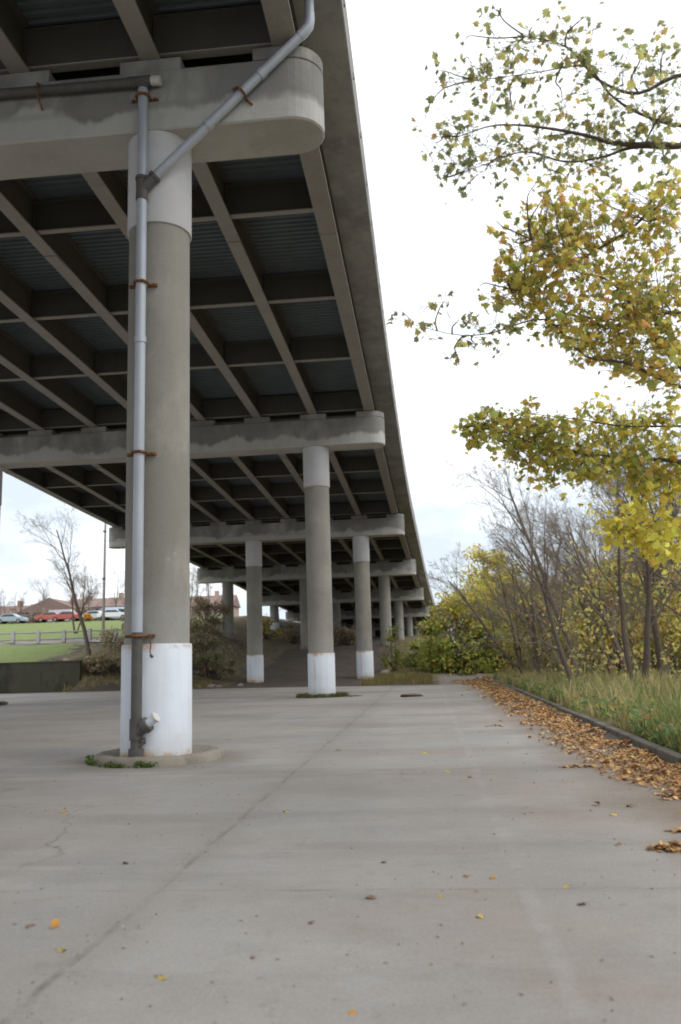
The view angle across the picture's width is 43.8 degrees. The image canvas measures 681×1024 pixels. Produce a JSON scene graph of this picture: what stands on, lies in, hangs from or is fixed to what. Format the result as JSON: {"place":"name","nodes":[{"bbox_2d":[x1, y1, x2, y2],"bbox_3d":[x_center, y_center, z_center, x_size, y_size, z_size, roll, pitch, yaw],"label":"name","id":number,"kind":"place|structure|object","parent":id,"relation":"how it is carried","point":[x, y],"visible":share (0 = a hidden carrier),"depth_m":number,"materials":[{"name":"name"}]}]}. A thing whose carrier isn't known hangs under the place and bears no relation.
{"place":"outdoors","nodes":[
{"label":"outdoors","id":0,"kind":"place"},
{"bbox_2d":[0,684,680,1023],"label":"pavement","id":1,"kind":"structure","parent":0,"point":[277,873],"depth_m":6.52,"materials":[{"name":"concrete"}]},
{"bbox_2d":[49,918,60,928],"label":"fallen leaf","id":2,"kind":"object","parent":1,"relation":"on","point":[54,923],"visible":1,"depth_m":5.28,"materials":[{"name":"orange plant"}]},
{"bbox_2d":[84,755,101,765],"bbox_3d":[-4.174,4.156,14.251,0.254,0.207,1.123,2,-11,-21],"label":"weed tuft","id":3,"kind":"object","parent":1,"relation":"on","point":[89,761],"visible":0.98,"depth_m":14.14,"materials":[{"name":"green plant"}]},
{"bbox_2d":[98,761,131,767],"bbox_3d":[-3.650,4.060,13.597,0.736,0.132,0.228,-7,-11,28],"label":"weed tuft","id":4,"kind":"object","parent":1,"relation":"on","point":[114,765],"visible":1,"depth_m":13.58,"materials":[{"name":"green plant"}]},
{"bbox_2d":[133,760,158,767],"bbox_3d":[-3.134,4.016,13.487,0.456,0.161,0.191,-3,-10,5],"label":"weed tuft","id":5,"kind":"object","parent":1,"relation":"on","point":[144,765],"visible":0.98,"depth_m":13.49,"materials":[{"name":"green plant"}]},
{"bbox_2d":[0,46,324,767],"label":"bridge pier","id":6,"kind":"structure","parent":1,"relation":"on","point":[89,132],"depth_m":15.87,"materials":[{"name":"concrete"}]},
{"bbox_2d":[0,0,314,756],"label":"drainpipe","id":7,"kind":"object","parent":6,"relation":"attached to","point":[139,726],"visible":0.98,"depth_m":15.48,"materials":[{"name":"metal"}]},
{"bbox_2d":[0,0,437,623],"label":"viaduct deck","id":8,"kind":"structure","parent":6,"relation":"on","point":[286,316],"depth_m":27.92,"materials":[{"name":"concrete"}]},
{"bbox_2d":[0,411,384,697],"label":"bridge pier","id":9,"kind":"structure","parent":1,"relation":"on","point":[314,439],"depth_m":39.17,"materials":[{"name":"concrete"}]},
{"bbox_2d":[295,691,348,697],"bbox_3d":[-0.792,8.096,37.674,2.583,0.268,2.635,-3,-10,5],"label":"weed tuft","id":10,"kind":"object","parent":1,"relation":"on","point":[332,695],"visible":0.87,"depth_m":36.89,"materials":[{"name":"green plant"}]},
{"bbox_2d":[0,707,675,1023],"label":"fallen leaves","id":11,"kind":"object","parent":1,"relation":"on","point":[611,998],"visible":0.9,"depth_m":5.56,"materials":[{"name":"orange plant"}]},
{"bbox_2d":[400,693,423,696],"bbox_3d":[3.001,7.699,35.450,1.351,0.220,0.880,15,-24,-41],"label":"debris mound","id":12,"kind":"object","parent":1,"relation":"on","point":[410,695],"visible":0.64,"depth_m":35.10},
{"bbox_2d":[451,676,680,813],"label":"leaf litter","id":13,"kind":"object","parent":1,"relation":"on","point":[621,756],"visible":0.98,"depth_m":14.60,"materials":[{"name":"brown plant"}]},
{"bbox_2d":[558,764,598,767],"bbox_3d":[3.365,3.591,11.949,0.570,0.087,0.142,-3,-10,5],"label":"leaf pile","id":14,"kind":"object","parent":1,"relation":"on","point":[576,766],"visible":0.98,"depth_m":11.94,"materials":[{"name":"brown plant"}]},
{"bbox_2d":[646,839,680,852],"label":"leaf pile","id":15,"kind":"object","parent":1,"relation":"on","point":[671,845],"visible":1,"depth_m":6.85,"materials":[{"name":"brown plant"}]},
{"bbox_2d":[663,826,680,832],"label":"leaf pile","id":16,"kind":"object","parent":1,"relation":"on","point":[678,829],"visible":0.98,"depth_m":7.53,"materials":[{"name":"brown plant"}]},
{"bbox_2d":[0,616,680,774],"bbox_3d":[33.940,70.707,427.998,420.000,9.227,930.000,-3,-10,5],"label":"ground","id":17,"kind":"structure","parent":0,"point":[285,663],"depth_m":68.87,"materials":[{"name":"green plant"}]},
{"bbox_2d":[0,588,19,614],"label":"bare tree","id":18,"kind":"object","parent":17,"relation":"on","point":[4,603],"visible":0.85,"depth_m":166.87,"materials":[{"name":"grey plant"}]},
{"bbox_2d":[0,614,28,623],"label":"parked car","id":19,"kind":"object","parent":17,"relation":"on","point":[6,618],"visible":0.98,"depth_m":123.86,"materials":[{"name":"silver metal"}]},
{"bbox_2d":[1,601,30,614],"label":"brick house","id":20,"kind":"structure","parent":17,"relation":"on","point":[17,607],"depth_m":181.25,"materials":[{"name":"brown brick"}]},
{"bbox_2d":[3,589,29,614],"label":"bare tree","id":21,"kind":"object","parent":17,"relation":"on","point":[16,611],"visible":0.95,"depth_m":155.85,"materials":[{"name":"grey plant"}]},
{"bbox_2d":[0,660,82,693],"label":"retaining wall","id":22,"kind":"structure","parent":17,"relation":"on","point":[37,677],"depth_m":58.61,"materials":[{"name":"concrete"}]},
{"bbox_2d":[28,572,55,600],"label":"bare tree","id":23,"kind":"object","parent":17,"relation":"on","point":[42,588],"visible":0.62,"depth_m":194.42,"materials":[{"name":"grey plant"}]},
{"bbox_2d":[36,589,54,611],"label":"bare tree","id":24,"kind":"object","parent":17,"relation":"on","point":[41,605],"visible":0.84,"depth_m":157.61,"materials":[{"name":"grey plant"}]},
{"bbox_2d":[18,594,80,619],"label":"brick house","id":25,"kind":"structure","parent":17,"relation":"on","point":[57,604],"depth_m":172.84,"materials":[{"name":"brown"}]},
{"bbox_2d":[35,612,67,621],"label":"parked car","id":26,"kind":"object","parent":17,"relation":"on","point":[44,617],"visible":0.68,"depth_m":123.73,"materials":[{"name":"red metal"}]},
{"bbox_2d":[10,501,104,655],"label":"bare tree","id":27,"kind":"object","parent":17,"relation":"on","point":[85,635],"visible":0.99,"depth_m":63.92,"materials":[{"name":"brown plant"}]},
{"bbox_2d":[48,609,75,621],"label":"parked car","id":28,"kind":"object","parent":17,"relation":"on","point":[59,611],"visible":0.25,"depth_m":130.61,"materials":[{"name":"silver metal"}]},
{"bbox_2d":[0,628,123,644],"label":"railing","id":29,"kind":"object","parent":17,"relation":"on","point":[38,639],"visible":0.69,"depth_m":71.65,"materials":[{"name":"wood"}]},
{"bbox_2d":[50,611,78,621],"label":"parked car","id":30,"kind":"object","parent":17,"relation":"on","point":[62,615],"visible":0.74,"depth_m":122.05,"materials":[{"name":"red metal"}]},
{"bbox_2d":[74,591,88,608],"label":"bare tree","id":31,"kind":"object","parent":17,"relation":"on","point":[81,601],"visible":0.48,"depth_m":162.86,"materials":[{"name":"grey plant"}]},
{"bbox_2d":[59,559,105,633],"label":"bare tree","id":32,"kind":"object","parent":17,"relation":"on","point":[85,578],"visible":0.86,"depth_m":81.69,"materials":[{"name":"brown plant"}]},
{"bbox_2d":[71,572,99,597],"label":"bare tree","id":33,"kind":"object","parent":17,"relation":"on","point":[84,584],"visible":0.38,"depth_m":200.41,"materials":[{"name":"grey plant"}]},
{"bbox_2d":[83,613,92,620],"bbox_3d":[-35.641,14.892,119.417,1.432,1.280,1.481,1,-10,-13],"label":"parked car","id":34,"kind":"object","parent":17,"relation":"on","point":[86,617],"visible":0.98,"depth_m":119.39,"materials":[{"name":"orange metal"}]},
{"bbox_2d":[77,568,101,609],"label":"bare tree","id":35,"kind":"object","parent":17,"relation":"on","point":[88,593],"visible":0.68,"depth_m":169.28,"materials":[{"name":"grey plant"}]},
{"bbox_2d":[68,593,123,610],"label":"brick house","id":36,"kind":"structure","parent":17,"relation":"on","point":[98,600],"depth_m":178.23,"materials":[{"name":"brown brick"}]},
{"bbox_2d":[82,611,109,620],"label":"parked car","id":37,"kind":"object","parent":17,"relation":"on","point":[93,614],"visible":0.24,"depth_m":122.76,"materials":[{"name":"white metal"}]},
{"bbox_2d":[82,646,120,673],"bbox_3d":[-16.464,10.437,59.521,4.073,2.106,3.058,-3,-10,5],"label":"scrub","id":38,"kind":"object","parent":17,"relation":"on","point":[103,662],"visible":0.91,"depth_m":58.92,"materials":[{"name":"brown plant"}]},
{"bbox_2d":[101,523,106,634],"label":"utility pole","id":39,"kind":"object","parent":17,"relation":"on","point":[103,595],"visible":0.73,"depth_m":77.53,"materials":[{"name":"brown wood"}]},
{"bbox_2d":[0,607,211,623],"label":"hedge","id":40,"kind":"object","parent":17,"relation":"on","point":[85,610],"visible":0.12,"depth_m":137.18,"materials":[{"name":"plant"}]},
{"bbox_2d":[95,616,123,648],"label":"scrub","id":41,"kind":"object","parent":17,"relation":"on","point":[108,639],"visible":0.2,"depth_m":65.40,"materials":[{"name":"brown plant"}]},
{"bbox_2d":[97,609,123,619],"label":"parked car","id":42,"kind":"object","parent":17,"relation":"on","point":[112,613],"visible":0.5,"depth_m":120.44,"materials":[{"name":"white metal"}]},
{"bbox_2d":[101,607,123,619],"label":"parked car","id":43,"kind":"object","parent":17,"relation":"on","point":[120,609],"visible":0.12,"depth_m":129.79,"materials":[{"name":"white metal"}]},
{"bbox_2d":[106,567,124,606],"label":"bare tree","id":44,"kind":"object","parent":17,"relation":"on","point":[115,601],"visible":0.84,"depth_m":154.92,"materials":[{"name":"grey plant"}]},
{"bbox_2d":[190,568,201,614],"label":"bare tree","id":45,"kind":"object","parent":17,"relation":"on","point":[192,588],"visible":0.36,"depth_m":153.44,"materials":[{"name":"grey plant"}]},
{"bbox_2d":[190,566,211,612],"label":"bare tree","id":46,"kind":"object","parent":17,"relation":"on","point":[197,585],"visible":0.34,"depth_m":133.26,"materials":[{"name":"grey plant"}]},
{"bbox_2d":[190,565,221,614],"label":"bare tree","id":47,"kind":"object","parent":17,"relation":"on","point":[207,586],"visible":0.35,"depth_m":164.77,"materials":[{"name":"grey plant"}]},
{"bbox_2d":[190,596,232,631],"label":"scrub","id":48,"kind":"object","parent":17,"relation":"on","point":[203,604],"visible":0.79,"depth_m":84.95,"materials":[{"name":"brown plant"}]},
{"bbox_2d":[190,618,235,670],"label":"scrub","id":49,"kind":"object","parent":17,"relation":"on","point":[201,645],"visible":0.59,"depth_m":66.39,"materials":[{"name":"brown plant"}]},
{"bbox_2d":[194,649,236,679],"bbox_3d":[-9.414,11.498,63.751,3.493,2.363,3.017,-3,-10,5],"label":"scrub","id":50,"kind":"object","parent":17,"relation":"on","point":[211,669],"visible":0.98,"depth_m":63.47,"materials":[{"name":"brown plant"}]},
{"bbox_2d":[190,591,240,616],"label":"brick house","id":51,"kind":"structure","parent":17,"relation":"on","point":[237,606],"depth_m":187.36,"materials":[{"name":"brown brick"}]},
{"bbox_2d":[109,514,404,682],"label":"bridge pier","id":52,"kind":"structure","parent":17,"relation":"on","point":[254,535],"depth_m":61.90,"materials":[{"name":"concrete"}]},
{"bbox_2d":[59,639,479,692],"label":"dead grass","id":53,"kind":"structure","parent":17,"relation":"on","point":[400,678],"depth_m":57.11,"materials":[{"name":"brown plant"}]},
{"bbox_2d":[262,614,285,639],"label":"scrub","id":54,"kind":"object","parent":17,"relation":"on","point":[266,623],"visible":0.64,"depth_m":96.05,"materials":[{"name":"green plant"}]},
{"bbox_2d":[278,627,300,643],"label":"scrub","id":55,"kind":"object","parent":17,"relation":"on","point":[291,637],"visible":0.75,"depth_m":100.56,"materials":[{"name":"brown plant"}]},
{"bbox_2d":[285,614,299,632],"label":"scrub","id":56,"kind":"object","parent":17,"relation":"on","point":[291,626],"visible":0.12,"depth_m":122.24,"materials":[{"name":"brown plant"}]},
{"bbox_2d":[197,559,415,648],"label":"bridge pier","id":57,"kind":"structure","parent":17,"relation":"on","point":[383,571],"depth_m":85.04,"materials":[{"name":"concrete"}]},
{"bbox_2d":[262,588,423,639],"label":"bridge pier","id":58,"kind":"structure","parent":17,"relation":"on","point":[275,601],"depth_m":107.61,"materials":[{"name":"concrete"}]},
{"bbox_2d":[333,621,355,645],"bbox_3d":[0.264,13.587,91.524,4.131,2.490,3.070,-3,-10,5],"label":"scrub","id":59,"kind":"object","parent":17,"relation":"on","point":[349,640],"visible":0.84,"depth_m":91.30,"materials":[{"name":"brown plant"}]},
{"bbox_2d":[286,606,429,635],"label":"bridge pier","id":60,"kind":"structure","parent":17,"relation":"on","point":[409,613],"depth_m":129.88,"materials":[{"name":"concrete"}]},
{"bbox_2d":[341,620,425,635],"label":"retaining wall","id":61,"kind":"structure","parent":17,"relation":"on","point":[375,626],"depth_m":152.67,"materials":[{"name":"concrete"}]},
{"bbox_2d":[377,622,405,670],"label":"bush","id":62,"kind":"object","parent":17,"relation":"on","point":[396,660],"visible":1,"depth_m":65.31,"materials":[{"name":"green plant"}]},
{"bbox_2d":[375,627,436,635],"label":"bridge abutment","id":63,"kind":"object","parent":17,"relation":"on","point":[377,632],"depth_m":172.75,"materials":[{"name":"concrete"}]},
{"bbox_2d":[399,640,424,666],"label":"bush","id":64,"kind":"object","parent":17,"relation":"on","point":[411,656],"visible":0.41,"depth_m":68.43,"materials":[{"name":"green plant"}]},
{"bbox_2d":[408,569,510,674],"bbox_3d":[10.188,8.581,64.834,10.134,8.392,7.201,-3,-10,5],"label":"bush","id":65,"kind":"object","parent":17,"relation":"on","point":[435,655],"visible":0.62,"depth_m":63.66,"materials":[{"name":"green plant"}]},
{"bbox_2d":[420,542,517,671],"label":"bare tree","id":66,"kind":"object","parent":17,"relation":"on","point":[455,587],"visible":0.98,"depth_m":51.72,"materials":[{"name":"brown plant"}]},
{"bbox_2d":[475,673,484,678],"bbox_3d":[9.332,10.929,56.314,0.822,0.397,0.854,5,-12,-33],"label":"broken slab","id":67,"kind":"object","parent":17,"relation":"on","point":[478,675],"depth_m":56.10,"materials":[{"name":"concrete"}]},
{"bbox_2d":[450,543,540,639],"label":"autumn tree","id":68,"kind":"object","parent":17,"relation":"on","point":[476,570],"visible":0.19,"depth_m":75.06,"materials":[{"name":"yellow plant"}]},
{"bbox_2d":[474,592,528,666],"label":"bare tree","id":69,"kind":"object","parent":17,"relation":"on","point":[484,599],"visible":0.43,"depth_m":56.26,"materials":[{"name":"brown plant"}]},
{"bbox_2d":[476,620,533,673],"bbox_3d":[12.747,9.780,61.793,5.776,4.704,3.627,-3,-10,5],"label":"bush","id":70,"kind":"object","parent":17,"relation":"on","point":[492,667],"visible":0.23,"depth_m":61.41,"materials":[{"name":"green plant"}]},
{"bbox_2d":[485,600,524,665],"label":"bare tree","id":71,"kind":"object","parent":17,"relation":"on","point":[498,626],"visible":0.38,"depth_m":55.70,"materials":[{"name":"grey plant"}]},
{"bbox_2d":[477,530,539,653],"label":"bare tree","id":72,"kind":"object","parent":17,"relation":"on","point":[524,607],"visible":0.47,"depth_m":48.39,"materials":[{"name":"grey plant"}]},
{"bbox_2d":[446,442,578,672],"bbox_3d":[7.722,2.084,37.420,5.960,11.675,4.844,0,-10,-8],"label":"bare tree","id":73,"kind":"object","parent":17,"relation":"on","point":[556,609],"visible":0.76,"depth_m":37.42,"materials":[{"name":"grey plant"}]},
{"bbox_2d":[498,570,527,603],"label":"bare tree","id":74,"kind":"object","parent":17,"relation":"on","point":[511,584],"visible":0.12,"depth_m":69.94,"materials":[{"name":"grey plant"}]},
{"bbox_2d":[472,542,557,674],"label":"bare tree","id":75,"kind":"object","parent":17,"relation":"on","point":[516,648],"visible":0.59,"depth_m":46.26,"materials":[{"name":"brown plant"}]},
{"bbox_2d":[497,581,537,652],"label":"bare tree","id":76,"kind":"object","parent":17,"relation":"on","point":[506,622],"visible":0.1,"depth_m":53.78,"materials":[{"name":"brown plant"}]},
{"bbox_2d":[458,494,589,690],"bbox_3d":[5.700,2.820,27.840,3.327,7.102,4.504,12,-17,-53],"label":"bare tree","id":77,"kind":"object","parent":17,"relation":"on","point":[535,569],"visible":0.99,"depth_m":27.69,"materials":[{"name":"grey plant"}]},
{"bbox_2d":[483,489,576,674],"bbox_3d":[10.255,3.975,44.634,3.832,10.512,4.785,7,-13,-40],"label":"bare tree","id":78,"kind":"object","parent":17,"relation":"on","point":[533,628],"visible":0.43,"depth_m":44.47,"materials":[{"name":"brown plant"}]},
{"bbox_2d":[386,0,680,574],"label":"maple tree","id":79,"kind":"object","parent":17,"relation":"on","point":[632,317],"visible":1,"depth_m":8.27,"materials":[{"name":"yellow plant"}]},
{"bbox_2d":[491,568,592,671],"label":"autumn tree","id":80,"kind":"object","parent":17,"relation":"on","point":[509,648],"visible":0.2,"depth_m":51.96,"materials":[{"name":"yellow plant"}]},
{"bbox_2d":[516,589,575,672],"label":"bare tree","id":81,"kind":"object","parent":17,"relation":"on","point":[541,628],"visible":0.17,"depth_m":49.08,"materials":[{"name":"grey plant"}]},
{"bbox_2d":[504,508,613,673],"bbox_3d":[10.064,3.845,39.429,4.664,8.646,3.805,-1,-10,-3],"label":"bare tree","id":82,"kind":"object","parent":17,"relation":"on","point":[581,604],"visible":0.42,"depth_m":39.21,"materials":[{"name":"brown plant"}]},
{"bbox_2d":[515,502,602,664],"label":"bare tree","id":83,"kind":"object","parent":17,"relation":"on","point":[562,545],"visible":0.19,"depth_m":56.32,"materials":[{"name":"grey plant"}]},
{"bbox_2d":[457,481,680,686],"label":"thicket","id":84,"kind":"object","parent":17,"relation":"on","point":[574,662],"depth_m":35.07,"materials":[{"name":"plant"}]},
{"bbox_2d":[550,535,591,609],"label":"bare tree","id":85,"kind":"object","parent":17,"relation":"on","point":[572,563],"visible":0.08,"depth_m":55.06,"materials":[{"name":"brown plant"}]},
{"bbox_2d":[516,494,628,673],"bbox_3d":[9.329,3.102,33.822,4.292,8.206,3.590,-3,-10,9],"label":"bare tree","id":86,"kind":"object","parent":17,"relation":"on","point":[611,633],"visible":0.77,"depth_m":33.58,"materials":[{"name":"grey plant"}]},
{"bbox_2d":[514,487,638,666],"bbox_3d":[13.637,3.874,47.624,5.345,11.780,6.021,-21,-16,41],"label":"bare tree","id":87,"kind":"object","parent":17,"relation":"on","point":[573,518],"visible":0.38,"depth_m":47.91,"materials":[{"name":"brown plant"}]},
{"bbox_2d":[533,513,633,669],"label":"bare tree","id":88,"kind":"object","parent":17,"relation":"on","point":[570,567],"visible":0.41,"depth_m":38.77,"materials":[{"name":"brown plant"}]},
{"bbox_2d":[492,663,680,752],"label":"tall grass","id":89,"kind":"structure","parent":17,"relation":"on","point":[662,690],"depth_m":23.29,"materials":[{"name":"green plant"}]},
{"bbox_2d":[492,678,680,763],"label":"kerb","id":90,"kind":"structure","parent":17,"relation":"on","point":[669,755],"depth_m":15.51,"materials":[{"name":"concrete"}]},
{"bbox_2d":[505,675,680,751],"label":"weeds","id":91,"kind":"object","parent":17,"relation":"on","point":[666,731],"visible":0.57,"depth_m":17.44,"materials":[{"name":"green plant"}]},
{"bbox_2d":[578,529,617,594],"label":"bare tree","id":92,"kind":"object","parent":17,"relation":"on","point":[596,547],"visible":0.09,"depth_m":64.38,"materials":[{"name":"brown plant"}]},
{"bbox_2d":[590,534,631,610],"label":"bare tree","id":93,"kind":"object","parent":17,"relation":"on","point":[609,551],"visible":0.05,"depth_m":63.25,"materials":[{"name":"brown plant"}]},
{"bbox_2d":[553,567,670,665],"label":"autumn tree","id":94,"kind":"object","parent":17,"relation":"on","point":[605,614],"visible":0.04,"depth_m":47.77,"materials":[{"name":"yellow plant"}]},
{"bbox_2d":[557,415,680,684],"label":"bare tree","id":95,"kind":"object","parent":17,"relation":"on","point":[648,624],"visible":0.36,"depth_m":26.75,"materials":[{"name":"brown plant"}]},
{"bbox_2d":[559,549,680,674],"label":"autumn tree","id":96,"kind":"object","parent":17,"relation":"on","point":[635,581],"visible":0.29,"depth_m":38.52,"materials":[{"name":"yellow plant"}]},
{"bbox_2d":[563,383,678,678],"bbox_3d":[11.039,0.901,31.137,4.153,11.661,5.421,-10,-13,41],"label":"bare tree","id":97,"kind":"object","parent":17,"relation":"on","point":[657,642],"visible":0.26,"depth_m":30.51,"materials":[{"name":"brown plant"}]},
{"bbox_2d":[572,489,677,673],"bbox_3d":[14.231,3.420,41.985,4.975,9.759,4.043,-1,-10,-2],"label":"bare tree","id":98,"kind":"object","parent":17,"relation":"on","point":[616,560],"visible":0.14,"depth_m":42.17,"materials":[{"name":"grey plant"}]},
{"bbox_2d":[573,431,680,626],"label":"bare tree","id":99,"kind":"object","parent":17,"relation":"on","point":[653,597],"visible":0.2,"depth_m":28.56,"materials":[{"name":"brown plant"}]},
{"bbox_2d":[574,450,680,605],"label":"bare tree","id":100,"kind":"object","parent":17,"relation":"on","point":[663,567],"visible":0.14,"depth_m":37.54,"materials":[{"name":"grey plant"}]},
{"bbox_2d":[604,451,680,598],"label":"bare tree","id":101,"kind":"object","parent":17,"relation":"on","point":[661,575],"visible":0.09,"depth_m":38.81,"materials":[{"name":"grey plant"}]},
{"bbox_2d":[617,566,669,670],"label":"bare tree","id":102,"kind":"object","parent":17,"relation":"on","point":[655,666],"visible":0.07,"depth_m":39.97,"materials":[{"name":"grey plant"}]},
{"bbox_2d":[619,444,680,578],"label":"bare tree","id":103,"kind":"object","parent":17,"relation":"on","point":[668,506],"visible":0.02,"depth_m":39.83,"materials":[{"name":"grey plant"}]},
{"bbox_2d":[635,564,680,659],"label":"autumn tree","id":104,"kind":"object","parent":17,"relation":"on","point":[670,621],"visible":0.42,"depth_m":36.15,"materials":[{"name":"yellow plant"}]},
{"bbox_2d":[0,0,680,646],"label":"sky","id":105,"kind":"structure","parent":0,"point":[427,247],"materials":[{"name":"white"}]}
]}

